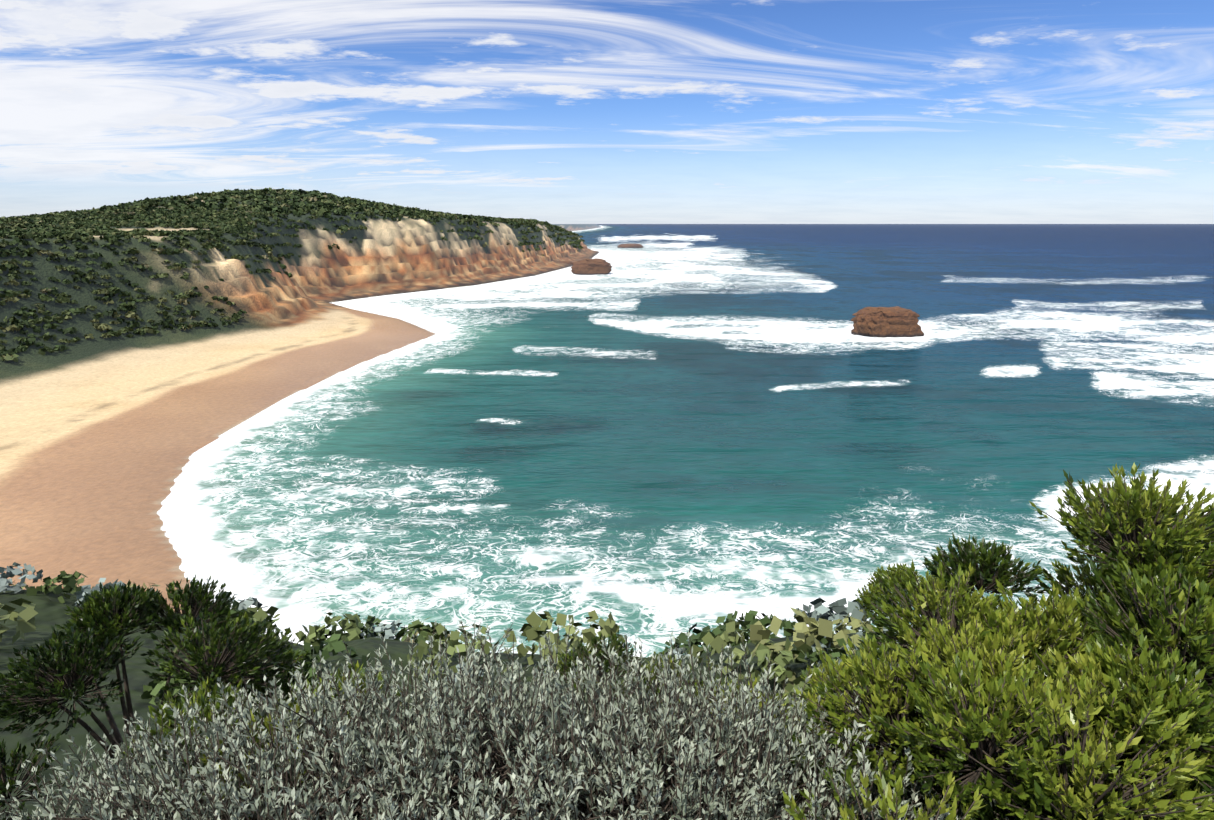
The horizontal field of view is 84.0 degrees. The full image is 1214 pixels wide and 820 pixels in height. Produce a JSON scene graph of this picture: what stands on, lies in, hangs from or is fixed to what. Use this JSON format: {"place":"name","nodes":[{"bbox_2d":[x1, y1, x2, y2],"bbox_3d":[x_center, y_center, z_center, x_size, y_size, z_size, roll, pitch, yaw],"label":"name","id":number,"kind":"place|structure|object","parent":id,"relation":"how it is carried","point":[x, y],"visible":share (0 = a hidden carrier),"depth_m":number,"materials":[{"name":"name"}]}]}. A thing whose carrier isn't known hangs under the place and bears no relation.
{"place":"outdoors","nodes":[
{"label":"outdoors","id":0,"kind":"place"},
{"bbox_2d":[0,193,1008,819],"bbox_3d":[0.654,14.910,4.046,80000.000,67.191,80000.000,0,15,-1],"label":"coastal terrain","id":1,"kind":"structure","parent":0,"point":[102,439],"depth_m":148.57,"materials":[{"name":"beige sand"}]},
{"bbox_2d":[0,574,301,819],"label":"green bush","id":2,"kind":"object","parent":1,"relation":"on","point":[72,631],"depth_m":4.37,"materials":[{"name":"green plant"}]},
{"bbox_2d":[0,205,304,361],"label":"heath shrubs","id":3,"kind":"object","parent":1,"relation":"on","point":[74,227],"visible":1,"depth_m":196.08,"materials":[{"name":"green plant"}]},
{"bbox_2d":[0,683,420,819],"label":"silver bush","id":4,"kind":"object","parent":1,"relation":"on","point":[52,814],"depth_m":2.76,"materials":[{"name":"grey plant"}]},
{"bbox_2d":[0,651,506,819],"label":"silver bush","id":5,"kind":"object","parent":1,"relation":"on","point":[148,752],"depth_m":2.61,"materials":[{"name":"grey plant"}]},
{"bbox_2d":[175,639,340,715],"bbox_3d":[-2.881,2.658,5.958,1.513,1.339,1.358,0,15,-1],"label":"green bush","id":6,"kind":"object","parent":1,"relation":"on","point":[259,687],"depth_m":5.74,"materials":[{"name":"green plant"}]},
{"bbox_2d":[116,660,414,818],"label":"bush","id":7,"kind":"object","parent":1,"relation":"on","point":[202,700],"depth_m":3.23,"materials":[{"name":"plant"}]},
{"bbox_2d":[42,666,514,819],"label":"silver bush","id":8,"kind":"object","parent":1,"relation":"on","point":[225,773],"depth_m":2.64,"materials":[{"name":"grey plant"}]},
{"bbox_2d":[5,187,584,255],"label":"headland heath shrubs","id":9,"kind":"object","parent":1,"relation":"on","point":[300,203],"visible":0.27,"depth_m":375.39,"materials":[{"name":"green plant"}]},
{"bbox_2d":[127,621,702,819],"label":"silver bush","id":10,"kind":"object","parent":1,"relation":"on","point":[395,745],"depth_m":2.57,"materials":[{"name":"grey plant"}]},
{"bbox_2d":[247,654,738,819],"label":"silver bush","id":11,"kind":"object","parent":1,"relation":"on","point":[429,773],"depth_m":2.57,"materials":[{"name":"grey plant"}]},
{"bbox_2d":[0,562,1083,706],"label":"shrubs","id":12,"kind":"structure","parent":1,"relation":"on","point":[818,633],"depth_m":9.97,"materials":[{"name":"green plant"}]},
{"bbox_2d":[561,260,572,264],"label":"rock","id":13,"kind":"object","parent":1,"relation":"on","point":[567,262],"visible":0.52,"depth_m":582.99,"materials":[{"name":"brown stone"}]},
{"bbox_2d":[282,618,855,819],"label":"silver bush","id":14,"kind":"object","parent":1,"relation":"on","point":[454,812],"depth_m":2.61,"materials":[{"name":"grey plant"}]},
{"bbox_2d":[571,258,611,274],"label":"rock","id":15,"kind":"object","parent":1,"relation":"on","point":[595,266],"visible":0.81,"depth_m":478.37,"materials":[{"name":"brown stone"}]},
{"bbox_2d":[545,632,645,723],"bbox_3d":[-0.118,2.891,6.725,1.062,1.234,1.399,0,15,-1],"label":"green bush","id":16,"kind":"object","parent":1,"relation":"on","point":[595,640],"depth_m":6.86,"materials":[{"name":"plant"}]},
{"bbox_2d":[617,243,642,247],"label":"rock","id":17,"kind":"object","parent":1,"relation":"on","point":[630,245],"visible":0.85,"depth_m":999.77,"materials":[{"name":"brown stone"}]},
{"bbox_2d":[385,647,881,819],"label":"silver bush","id":18,"kind":"object","parent":1,"relation":"on","point":[713,762],"depth_m":2.73,"materials":[{"name":"grey plant"}]},
{"bbox_2d":[611,651,738,730],"bbox_3d":[0.659,2.999,6.454,1.610,1.042,1.426,0,15,-1],"label":"shrub","id":19,"kind":"object","parent":1,"relation":"on","point":[653,669],"depth_m":6.67,"materials":[{"name":"plant"}]},
{"bbox_2d":[500,631,957,819],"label":"silver bush","id":20,"kind":"object","parent":1,"relation":"on","point":[751,725],"depth_m":2.61,"materials":[{"name":"grey plant"}]},
{"bbox_2d":[661,675,905,818],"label":"shrub","id":21,"kind":"object","parent":1,"relation":"on","point":[785,695],"depth_m":5.06,"materials":[{"name":"grey plant"}]},
{"bbox_2d":[620,702,997,819],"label":"silver bush","id":22,"kind":"object","parent":1,"relation":"on","point":[836,778],"depth_m":2.57,"materials":[{"name":"grey plant"}]},
{"bbox_2d":[799,656,962,796],"bbox_3d":[2.237,2.814,5.562,1.524,1.235,1.394,4,16,16],"label":"green bush","id":23,"kind":"object","parent":1,"relation":"on","point":[813,677],"depth_m":5.89,"materials":[{"name":"green plant"}]},
{"bbox_2d":[850,306,923,337],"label":"sea stack rock","id":24,"kind":"object","parent":1,"relation":"on","point":[895,321],"visible":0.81,"depth_m":215.11,"materials":[{"name":"brown stone"}]},
{"bbox_2d":[855,562,982,628],"bbox_3d":[4.558,2.990,10.115,1.391,1.526,1.823,-11,19,-36],"label":"green bush","id":25,"kind":"object","parent":1,"relation":"on","point":[891,571],"depth_m":10.08,"materials":[{"name":"green plant"}]},
{"bbox_2d":[857,767,1000,819],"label":"shrub","id":26,"kind":"object","parent":1,"relation":"on","point":[958,813],"depth_m":2.73,"materials":[{"name":"green plant"}]},
{"bbox_2d":[782,646,1213,819],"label":"green bush","id":27,"kind":"object","parent":1,"relation":"on","point":[1042,721],"depth_m":2.20,"materials":[{"name":"green plant"}]},
{"bbox_2d":[786,595,1213,819],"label":"green bush","id":28,"kind":"object","parent":1,"relation":"on","point":[854,663],"depth_m":2.82,"materials":[{"name":"green plant"}]},
{"bbox_2d":[857,554,1213,809],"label":"green bush","id":29,"kind":"object","parent":1,"relation":"on","point":[1098,665],"depth_m":2.73,"materials":[{"name":"green plant"}]},
{"bbox_2d":[909,462,1213,681],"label":"green bush","id":30,"kind":"object","parent":1,"relation":"on","point":[1177,555],"depth_m":3.29,"materials":[{"name":"green plant"}]},
{"bbox_2d":[0,0,1213,223],"label":"sky","id":31,"kind":"structure","parent":0,"point":[551,111],"materials":[{"name":"blue"}]},
{"bbox_2d":[157,224,1213,657],"bbox_3d":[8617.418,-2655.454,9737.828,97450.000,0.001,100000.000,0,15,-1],"label":"sea water","id":32,"kind":"structure","parent":0,"point":[661,436],"depth_m":118.50,"materials":[{"name":"teal liquid"}]}
]}

